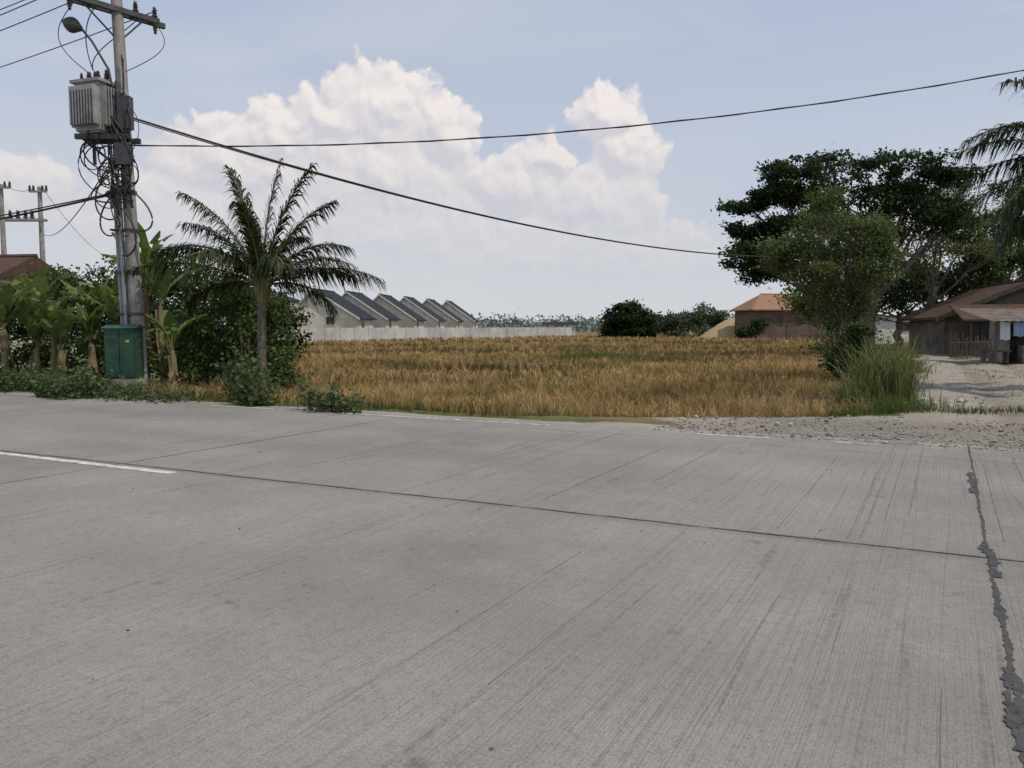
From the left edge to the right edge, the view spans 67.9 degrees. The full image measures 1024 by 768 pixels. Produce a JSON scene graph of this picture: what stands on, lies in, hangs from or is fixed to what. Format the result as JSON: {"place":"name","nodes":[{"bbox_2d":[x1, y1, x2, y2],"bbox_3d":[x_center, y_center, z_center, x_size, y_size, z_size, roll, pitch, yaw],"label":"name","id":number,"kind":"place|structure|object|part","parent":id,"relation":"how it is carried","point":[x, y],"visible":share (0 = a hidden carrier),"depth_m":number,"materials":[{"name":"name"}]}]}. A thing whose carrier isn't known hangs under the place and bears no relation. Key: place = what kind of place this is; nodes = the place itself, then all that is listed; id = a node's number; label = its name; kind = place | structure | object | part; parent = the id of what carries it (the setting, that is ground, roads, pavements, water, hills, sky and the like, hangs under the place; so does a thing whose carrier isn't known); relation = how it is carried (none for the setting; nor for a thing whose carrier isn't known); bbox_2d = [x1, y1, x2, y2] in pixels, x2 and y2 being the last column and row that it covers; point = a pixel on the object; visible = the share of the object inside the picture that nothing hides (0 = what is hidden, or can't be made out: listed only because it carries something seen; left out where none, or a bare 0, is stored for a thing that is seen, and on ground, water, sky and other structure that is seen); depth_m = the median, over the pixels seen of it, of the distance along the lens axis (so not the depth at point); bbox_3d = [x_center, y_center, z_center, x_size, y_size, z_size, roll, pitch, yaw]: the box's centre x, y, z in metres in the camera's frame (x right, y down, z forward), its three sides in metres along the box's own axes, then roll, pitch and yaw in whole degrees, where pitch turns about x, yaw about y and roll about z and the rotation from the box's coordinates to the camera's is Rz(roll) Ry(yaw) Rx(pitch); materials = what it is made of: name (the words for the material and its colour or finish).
{"place":"outdoors","nodes":[
{"label":"outdoors","id":0,"kind":"place"},
{"bbox_2d":[0,292,76,367],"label":"walls","id":1,"kind":"structure","parent":0,"point":[16,342],"depth_m":36.55,"materials":[{"name":"beige paint"}]},
{"bbox_2d":[0,254,79,294],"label":"roof","id":2,"kind":"structure","parent":1,"relation":"on","point":[12,264],"depth_m":36.39,"materials":[{"name":"tile"}]},
{"bbox_2d":[221,302,299,327],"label":"walls","id":3,"kind":"structure","parent":0,"point":[295,304],"depth_m":107.61,"materials":[{"name":"white paint"}]},
{"bbox_2d":[272,293,300,302],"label":"roof","id":4,"kind":"structure","parent":3,"relation":"on","point":[297,301],"depth_m":108.91,"materials":[{"name":"tile"}]},
{"bbox_2d":[299,291,372,339],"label":"walls","id":5,"kind":"structure","parent":0,"point":[347,320],"depth_m":109.50,"materials":[{"name":"beige paint"}]},
{"bbox_2d":[300,301,364,327],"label":"windows","id":6,"kind":"structure","parent":5,"relation":"attached to","point":[327,321],"depth_m":109.49,"materials":[{"name":"black glass"}]},
{"bbox_2d":[305,288,376,319],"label":"roof","id":7,"kind":"structure","parent":5,"relation":"on","point":[349,306],"depth_m":113.58,"materials":[{"name":"concrete"}]},
{"bbox_2d":[298,294,359,319],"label":"bargeboard","id":8,"kind":"object","parent":7,"relation":"attached to","point":[352,314],"visible":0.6,"depth_m":108.68,"materials":[{"name":"white paint"}]},
{"bbox_2d":[343,293,397,338],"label":"walls","id":9,"kind":"structure","parent":0,"point":[380,321],"depth_m":121.26,"materials":[{"name":"white paint"}]},
{"bbox_2d":[342,290,401,320],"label":"roof","id":10,"kind":"structure","parent":9,"relation":"on","point":[375,306],"depth_m":125.29,"materials":[{"name":"concrete"}]},
{"bbox_2d":[342,292,387,319],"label":"bargeboard","id":11,"kind":"object","parent":10,"relation":"attached to","point":[364,304],"visible":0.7,"depth_m":120.66,"materials":[{"name":"white paint"}]},
{"bbox_2d":[374,296,423,335],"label":"walls","id":12,"kind":"structure","parent":0,"point":[408,321],"depth_m":134.24,"materials":[{"name":"beige paint"}]},
{"bbox_2d":[378,293,426,320],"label":"roof","id":13,"kind":"structure","parent":12,"relation":"on","point":[406,309],"depth_m":138.28,"materials":[{"name":"tile"}]},
{"bbox_2d":[373,294,416,320],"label":"bargeboard","id":14,"kind":"object","parent":13,"relation":"attached to","point":[394,305],"visible":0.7,"depth_m":133.63,"materials":[{"name":"white paint"}]},
{"bbox_2d":[401,298,443,332],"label":"walls","id":15,"kind":"structure","parent":0,"point":[431,322],"depth_m":147.19,"materials":[{"name":"white paint"}]},
{"bbox_2d":[400,296,446,321],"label":"roof","id":16,"kind":"structure","parent":15,"relation":"on","point":[425,308],"depth_m":151.34,"materials":[{"name":"tile"}]},
{"bbox_2d":[399,297,438,321],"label":"bargeboard","id":17,"kind":"object","parent":16,"relation":"attached to","point":[419,308],"visible":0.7,"depth_m":146.58,"materials":[{"name":"white paint"}]},
{"bbox_2d":[423,300,461,327],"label":"walls","id":18,"kind":"structure","parent":0,"point":[452,322],"depth_m":160.15,"materials":[{"name":"beige paint"}]},
{"bbox_2d":[426,298,464,321],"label":"roof","id":19,"kind":"structure","parent":18,"relation":"on","point":[443,308],"depth_m":164.31,"materials":[{"name":"tile"}]},
{"bbox_2d":[422,299,457,321],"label":"bargeboard","id":20,"kind":"object","parent":19,"relation":"attached to","point":[441,309],"visible":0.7,"depth_m":159.54,"materials":[{"name":"white paint"}]},
{"bbox_2d":[443,302,477,334],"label":"walls","id":21,"kind":"structure","parent":0,"point":[468,322],"depth_m":174.11,"materials":[{"name":"white paint"}]},
{"bbox_2d":[444,300,479,321],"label":"roof","id":22,"kind":"structure","parent":21,"relation":"on","point":[463,311],"depth_m":178.19,"materials":[{"name":"concrete"}]},
{"bbox_2d":[442,301,474,321],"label":"bargeboard","id":23,"kind":"object","parent":22,"relation":"attached to","point":[458,310],"visible":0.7,"depth_m":173.51,"materials":[{"name":"white paint"}]},
{"bbox_2d":[0,390,1023,767],"bbox_3d":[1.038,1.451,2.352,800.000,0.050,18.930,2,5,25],"label":"concrete road","id":24,"kind":"structure","parent":0,"point":[858,652],"depth_m":4.55,"materials":[{"name":"grey concrete"}]},
{"bbox_2d":[0,452,175,473],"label":"line marking","id":25,"kind":"object","parent":24,"relation":"on","point":[92,463],"visible":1,"depth_m":8.87,"materials":[{"name":"white paint"}]},
{"bbox_2d":[9,393,877,444],"bbox_3d":[-22.338,-0.139,22.948,60.200,0.001,0.155,2,5,25],"label":"edge line marking","id":26,"kind":"object","parent":24,"relation":"on","point":[494,421],"visible":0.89,"depth_m":12.93,"materials":[{"name":"white paint"}]},
{"bbox_2d":[0,399,1023,762],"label":"road joints","id":27,"kind":"object","parent":24,"relation":"on","point":[1014,717],"visible":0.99,"depth_m":4.24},
{"bbox_2d":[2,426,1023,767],"bbox_3d":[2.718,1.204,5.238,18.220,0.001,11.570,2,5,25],"label":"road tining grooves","id":28,"kind":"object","parent":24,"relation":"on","point":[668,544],"visible":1,"depth_m":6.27,"materials":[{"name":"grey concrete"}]},
{"bbox_2d":[18,411,1018,748],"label":"fallen leaves","id":29,"kind":"object","parent":24,"relation":"on","point":[600,483],"visible":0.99,"depth_m":7.48,"materials":[{"name":"brown plant"}]},
{"bbox_2d":[0,0,1023,326],"label":"sky","id":30,"kind":"structure","parent":0,"point":[225,72],"materials":[{"name":"blue"}]},
{"bbox_2d":[121,334,909,417],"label":"rice field","id":31,"kind":"structure","parent":0,"point":[759,369],"depth_m":26.37,"materials":[{"name":"yellow plant"}]},
{"bbox_2d":[15,329,1023,448],"bbox_3d":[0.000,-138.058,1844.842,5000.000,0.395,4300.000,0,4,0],"label":"ground","id":32,"kind":"structure","parent":0,"point":[938,387],"depth_m":14.27,"materials":[{"name":"soil"}]},
{"bbox_2d":[0,181,10,253],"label":"utility pole","id":33,"kind":"object","parent":32,"relation":"on","point":[3,236],"visible":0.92,"depth_m":59.10,"materials":[{"name":"concrete"}]},
{"bbox_2d":[5,210,47,221],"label":"pole switch platform","id":34,"kind":"structure","parent":33,"relation":"attached to","point":[31,218],"depth_m":59.23,"materials":[{"name":"metal"}]},
{"bbox_2d":[0,0,151,259],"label":"power lines","id":35,"kind":"object","parent":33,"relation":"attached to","point":[89,198],"visible":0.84,"depth_m":18.84,"materials":[{"name":"black rubber"}]},
{"bbox_2d":[0,284,40,373],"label":"banana plant","id":36,"kind":"object","parent":32,"relation":"on","point":[7,306],"visible":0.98,"depth_m":20.32,"materials":[{"name":"green plant"}]},
{"bbox_2d":[14,293,48,374],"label":"banana plant","id":37,"kind":"object","parent":32,"relation":"on","point":[34,332],"visible":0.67,"depth_m":20.91,"materials":[{"name":"green plant"}]},
{"bbox_2d":[0,267,74,373],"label":"banana plant","id":38,"kind":"object","parent":32,"relation":"on","point":[39,282],"visible":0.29,"depth_m":22.49,"materials":[{"name":"green plant"}]},
{"bbox_2d":[0,278,74,370],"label":"banana plant","id":39,"kind":"object","parent":32,"relation":"on","point":[42,298],"visible":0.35,"depth_m":21.63,"materials":[{"name":"green plant"}]},
{"bbox_2d":[28,185,47,261],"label":"utility pole","id":40,"kind":"object","parent":32,"relation":"on","point":[39,191],"visible":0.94,"depth_m":59.57,"materials":[{"name":"concrete"}]},
{"bbox_2d":[0,362,84,393],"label":"roadside bush","id":41,"kind":"object","parent":32,"relation":"on","point":[8,382],"visible":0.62,"depth_m":18.69,"materials":[{"name":"green plant"}]},
{"bbox_2d":[13,285,76,374],"bbox_3d":[-12.750,-1.110,20.996,1.208,3.119,1.900,-1,4,-14],"label":"banana plant","id":42,"kind":"object","parent":32,"relation":"on","point":[47,310],"visible":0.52,"depth_m":20.81,"materials":[{"name":"green plant"}]},
{"bbox_2d":[30,305,78,375],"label":"banana plant","id":43,"kind":"object","parent":32,"relation":"on","point":[59,327],"visible":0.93,"depth_m":20.09,"materials":[{"name":"green plant"}]},
{"bbox_2d":[59,302,105,382],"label":"banana plant","id":44,"kind":"object","parent":32,"relation":"on","point":[90,324],"visible":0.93,"depth_m":20.56,"materials":[{"name":"green plant"}]},
{"bbox_2d":[59,267,116,385],"bbox_3d":[-12.480,-1.602,22.356,1.775,3.906,1.555,3,5,32],"label":"banana plant","id":45,"kind":"object","parent":32,"relation":"on","point":[82,292],"visible":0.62,"depth_m":22.12,"materials":[{"name":"green plant"}]},
{"bbox_2d":[29,356,150,399],"bbox_3d":[-9.519,-0.068,17.181,3.099,1.112,1.695,0,4,0],"label":"roadside bush","id":46,"kind":"object","parent":32,"relation":"on","point":[60,387],"visible":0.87,"depth_m":17.06,"materials":[{"name":"green plant"}]},
{"bbox_2d":[0,331,190,381],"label":"shrub","id":47,"kind":"object","parent":32,"relation":"on","point":[23,356],"visible":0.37,"depth_m":21.58,"materials":[{"name":"green plant"}]},
{"bbox_2d":[0,267,209,375],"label":"shrub","id":48,"kind":"object","parent":32,"relation":"on","point":[22,331],"visible":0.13,"depth_m":25.36,"materials":[{"name":"green plant"}]},
{"bbox_2d":[85,283,128,324],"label":"banana plant","id":49,"kind":"object","parent":32,"relation":"on","point":[110,297],"visible":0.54,"depth_m":20.89,"materials":[{"name":"green plant"}]},
{"bbox_2d":[58,0,165,381],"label":"utility pole","id":50,"kind":"object","parent":32,"relation":"on","point":[122,156],"visible":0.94,"depth_m":17.93,"materials":[{"name":"concrete"}]},
{"bbox_2d":[62,17,113,87],"bbox_3d":[-9.788,-7.580,17.555,1.021,1.672,0.354,-1,5,-17],"label":"street lamp","id":51,"kind":"object","parent":50,"relation":"attached to","point":[72,25],"visible":1,"depth_m":17.39,"materials":[{"name":"metal"}]},
{"bbox_2d":[68,69,116,132],"bbox_3d":[-9.851,-6.649,17.899,1.050,1.504,0.725,1,5,18],"label":"pole transformer","id":52,"kind":"object","parent":50,"relation":"attached to","point":[91,100],"visible":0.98,"depth_m":17.63,"materials":[{"name":"grey metal"}]},
{"bbox_2d":[134,117,827,257],"bbox_3d":[4.511,-6.336,29.756,35.934,1.807,0.052,-4,6,-41],"label":"overhead cable","id":53,"kind":"object","parent":50,"relation":"attached to","point":[284,164],"visible":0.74,"depth_m":22.35,"materials":[{"name":"black rubber"}]},
{"bbox_2d":[133,70,1023,146],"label":"overhead cable","id":54,"kind":"object","parent":50,"relation":"attached to","point":[586,129],"visible":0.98,"depth_m":17.40,"materials":[{"name":"black rubber"}]},
{"bbox_2d":[79,269,153,309],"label":"banana plant","id":55,"kind":"object","parent":32,"relation":"on","point":[115,283],"visible":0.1,"depth_m":22.19,"materials":[{"name":"green plant"}]},
{"bbox_2d":[101,325,146,392],"bbox_3d":[-9.270,-0.590,18.177,0.820,1.650,0.540,0,4,0],"label":"electrical cabinet","id":56,"kind":"object","parent":32,"relation":"on","point":[124,349],"visible":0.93,"depth_m":17.96,"materials":[{"name":"metal"}]},
{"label":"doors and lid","id":57,"kind":"part","parent":56,"relation":"part of","materials":[{"name":"green metal"}]},
{"bbox_2d":[0,252,252,329],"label":"mango tree","id":58,"kind":"object","parent":32,"relation":"on","point":[65,272],"visible":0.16,"depth_m":31.76,"materials":[{"name":"green plant"}]},
{"bbox_2d":[101,328,159,340],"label":"banana plant","id":59,"kind":"object","parent":32,"relation":"on","point":[150,330],"visible":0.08,"depth_m":20.61,"materials":[{"name":"green plant"}]},
{"bbox_2d":[101,222,178,383],"bbox_3d":[-10.498,-2.066,21.757,2.232,4.921,1.919,-4,6,-39],"label":"banana plant","id":60,"kind":"object","parent":32,"relation":"on","point":[144,245],"visible":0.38,"depth_m":21.60,"materials":[{"name":"green plant"}]},
{"bbox_2d":[95,383,209,403],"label":"roadside bush","id":61,"kind":"object","parent":32,"relation":"on","point":[132,394],"visible":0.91,"depth_m":16.37,"materials":[{"name":"green plant"}]},
{"bbox_2d":[116,248,209,386],"bbox_3d":[-9.672,-1.656,21.380,1.969,4.177,1.985,0,4,0],"label":"banana plant","id":62,"kind":"object","parent":32,"relation":"on","point":[160,292],"visible":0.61,"depth_m":21.33,"materials":[{"name":"green plant"}]},
{"bbox_2d":[144,310,206,388],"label":"banana plant","id":63,"kind":"object","parent":32,"relation":"on","point":[171,329],"visible":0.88,"depth_m":20.13,"materials":[{"name":"green plant"}]},
{"bbox_2d":[178,296,233,387],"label":"banana plant","id":64,"kind":"object","parent":32,"relation":"on","point":[212,319],"visible":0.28,"depth_m":21.73,"materials":[{"name":"green plant"}]},
{"bbox_2d":[149,269,310,391],"bbox_3d":[-7.698,-1.409,21.077,4.028,3.769,3.439,-4,6,-40],"label":"shrub","id":65,"kind":"object","parent":32,"relation":"on","point":[276,310],"visible":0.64,"depth_m":20.99,"materials":[{"name":"green plant"}]},
{"bbox_2d":[143,277,318,386],"bbox_3d":[-8.965,-1.631,24.103,5.884,3.753,3.509,0,4,0],"label":"shrub","id":66,"kind":"object","parent":32,"relation":"on","point":[291,323],"visible":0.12,"depth_m":23.57,"materials":[{"name":"green plant"}]},
{"bbox_2d":[203,328,296,406],"bbox_3d":[-5.632,-0.231,16.559,2.071,2.080,3.505,-2,5,-23],"label":"roadside bush","id":67,"kind":"object","parent":32,"relation":"on","point":[244,388],"visible":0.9,"depth_m":16.13,"materials":[{"name":"green plant"}]},
{"bbox_2d":[120,158,385,390],"bbox_3d":[-5.976,-2.341,18.012,5.133,6.031,4.402,-4,6,-43],"label":"coconut palm","id":68,"kind":"object","parent":32,"relation":"on","point":[258,264],"visible":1,"depth_m":17.87,"materials":[{"name":"green plant"}]},
{"bbox_2d":[297,365,364,413],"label":"roadside bush","id":69,"kind":"object","parent":32,"relation":"on","point":[330,402],"visible":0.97,"depth_m":14.24,"materials":[{"name":"green plant"}]},
{"bbox_2d":[222,326,571,343],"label":"concrete panel fence","id":70,"kind":"object","parent":32,"relation":"on","point":[407,333],"visible":0.73,"depth_m":106.56,"materials":[{"name":"white concrete"}]},
{"bbox_2d":[80,307,836,331],"bbox_3d":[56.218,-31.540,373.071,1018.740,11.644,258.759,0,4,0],"label":"distant trees","id":71,"kind":"object","parent":32,"relation":"on","point":[590,324],"visible":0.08,"depth_m":292.39,"materials":[{"name":"green plant"}]},
{"bbox_2d":[1,348,1023,417],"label":"verge grass","id":72,"kind":"structure","parent":32,"relation":"on","point":[882,405],"depth_m":14.98,"materials":[{"name":"green plant"}]},
{"bbox_2d":[543,322,577,334],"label":"field shed","id":73,"kind":"structure","parent":32,"relation":"on","point":[559,323],"depth_m":148.65,"materials":[{"name":"white paint"}]},
{"bbox_2d":[596,298,663,338],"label":"mango tree","id":74,"kind":"object","parent":32,"relation":"on","point":[632,318],"visible":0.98,"depth_m":118.00,"materials":[{"name":"green plant"}]},
{"bbox_2d":[654,301,732,336],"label":"shrub","id":75,"kind":"object","parent":32,"relation":"on","point":[699,321],"visible":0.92,"depth_m":126.21,"materials":[{"name":"green plant"}]},
{"bbox_2d":[699,317,735,338],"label":"straw heap","id":76,"kind":"object","parent":32,"relation":"on","point":[725,328],"visible":0.63,"depth_m":115.95,"materials":[{"name":"beige plant"}]},
{"bbox_2d":[734,316,770,339],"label":"shrub","id":77,"kind":"object","parent":32,"relation":"on","point":[755,327],"visible":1,"depth_m":102.98,"materials":[{"name":"green plant"}]},
{"bbox_2d":[734,310,822,339],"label":"walls","id":78,"kind":"structure","parent":32,"relation":"on","point":[773,330],"depth_m":108.21,"materials":[{"name":"brick"}]},
{"bbox_2d":[729,293,814,310],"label":"roof","id":79,"kind":"structure","parent":78,"relation":"on","point":[760,301],"depth_m":109.25,"materials":[{"name":"orange tile"}]},
{"bbox_2d":[763,317,814,324],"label":"windows","id":80,"kind":"structure","parent":78,"relation":"attached to","point":[781,320],"depth_m":108.01,"materials":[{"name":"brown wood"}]},
{"bbox_2d":[786,325,792,339],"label":"door","id":81,"kind":"structure","parent":78,"relation":"attached to","point":[789,330],"depth_m":108.22,"materials":[{"name":"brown wood"}]},
{"bbox_2d":[749,180,917,380],"bbox_3d":[10.726,-3.329,25.840,5.287,6.848,4.048,-2,5,-24],"label":"kapok tree","id":82,"kind":"object","parent":32,"relation":"on","point":[823,291],"visible":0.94,"depth_m":25.58,"materials":[{"name":"green plant"}]},
{"bbox_2d":[823,313,845,337],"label":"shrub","id":83,"kind":"object","parent":32,"relation":"on","point":[829,327],"visible":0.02,"depth_m":111.68,"materials":[{"name":"green plant"}]},
{"bbox_2d":[710,141,998,346],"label":"rain tree","id":84,"kind":"object","parent":32,"relation":"on","point":[929,212],"visible":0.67,"depth_m":43.38,"materials":[{"name":"green plant"}]},
{"bbox_2d":[817,319,894,378],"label":"shrub","id":85,"kind":"object","parent":32,"relation":"on","point":[859,332],"visible":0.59,"depth_m":24.27,"materials":[{"name":"green plant"}]},
{"bbox_2d":[775,396,963,425],"bbox_3d":[6.718,0.471,14.218,6.187,0.257,0.915,-3,5,-33],"label":"rubble","id":86,"kind":"object","parent":32,"relation":"on","point":[791,424],"visible":0.48,"depth_m":15.26,"materials":[{"name":"stone"}]},
{"bbox_2d":[875,317,908,343],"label":"walls","id":87,"kind":"structure","parent":32,"relation":"on","point":[883,326],"depth_m":71.82,"materials":[{"name":"white paint"}]},
{"bbox_2d":[878,309,917,316],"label":"roof","id":88,"kind":"structure","parent":87,"relation":"on","point":[894,313],"depth_m":72.64,"materials":[{"name":"metal"}]},
{"bbox_2d":[903,322,908,330],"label":"windows","id":89,"kind":"structure","parent":87,"relation":"attached to","point":[905,327],"depth_m":71.76,"materials":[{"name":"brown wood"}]},
{"bbox_2d":[817,328,970,412],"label":"tall reed grass","id":90,"kind":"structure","parent":32,"relation":"on","point":[874,377],"depth_m":16.00,"materials":[{"name":"green plant"}]},
{"bbox_2d":[768,248,1023,346],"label":"mango tree","id":91,"kind":"object","parent":32,"relation":"on","point":[795,304],"visible":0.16,"depth_m":61.48,"materials":[{"name":"green plant"}]},
{"bbox_2d":[844,232,1023,326],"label":"mango tree","id":92,"kind":"object","parent":32,"relation":"on","point":[948,282],"visible":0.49,"depth_m":51.50,"materials":[{"name":"green plant"}]},
{"bbox_2d":[880,162,1023,310],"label":"acacia tree","id":93,"kind":"object","parent":32,"relation":"on","point":[932,289],"visible":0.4,"depth_m":48.73,"materials":[{"name":"green plant"}]},
{"bbox_2d":[948,331,988,358],"bbox_3d":[23.149,-1.955,38.214,2.746,1.425,0.075,-1,4,-11],"label":"stick fence","id":94,"kind":"object","parent":32,"relation":"on","point":[966,342],"visible":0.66,"depth_m":38.15,"materials":[{"name":"brown wood"}]},
{"bbox_2d":[923,168,1023,286],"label":"acacia tree","id":95,"kind":"object","parent":32,"relation":"on","point":[1001,278],"visible":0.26,"depth_m":52.78,"materials":[{"name":"green plant"}]},
{"bbox_2d":[949,71,1023,266],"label":"coconut palm","id":96,"kind":"object","parent":32,"relation":"on","point":[1011,227],"visible":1,"depth_m":18.51,"materials":[{"name":"green plant"}]},
{"bbox_2d":[949,304,1023,356],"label":"house porch","id":97,"kind":"object","parent":32,"relation":"on","point":[965,316],"visible":0.32,"depth_m":41.29,"materials":[{"name":"brown wood"}]},
{"bbox_2d":[960,308,1023,363],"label":"roadside shack","id":98,"kind":"structure","parent":32,"relation":"on","point":[1006,336],"depth_m":33.36,"materials":[{"name":"brown wood"}]},
{"bbox_2d":[653,362,1023,450],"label":"gravel","id":99,"kind":"structure","parent":0,"point":[895,435],"depth_m":11.90,"materials":[{"name":"grey gravel"}]},
{"bbox_2d":[908,288,1023,354],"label":"walls","id":100,"kind":"structure","parent":0,"point":[934,334],"depth_m":43.63,"materials":[{"name":"paint"}]},
{"bbox_2d":[898,279,1023,320],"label":"roof","id":101,"kind":"structure","parent":100,"relation":"on","point":[974,294],"depth_m":46.62,"materials":[{"name":"ceramic"}]},
{"bbox_2d":[936,283,1023,321],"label":"bargeboard","id":102,"kind":"object","parent":101,"relation":"attached to","point":[985,300],"visible":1,"depth_m":42.21,"materials":[{"name":"brown wood"}]},
{"bbox_2d":[968,321,989,339],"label":"windows","id":103,"kind":"structure","parent":100,"relation":"attached to","point":[980,328],"depth_m":42.96,"materials":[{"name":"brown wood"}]}
]}

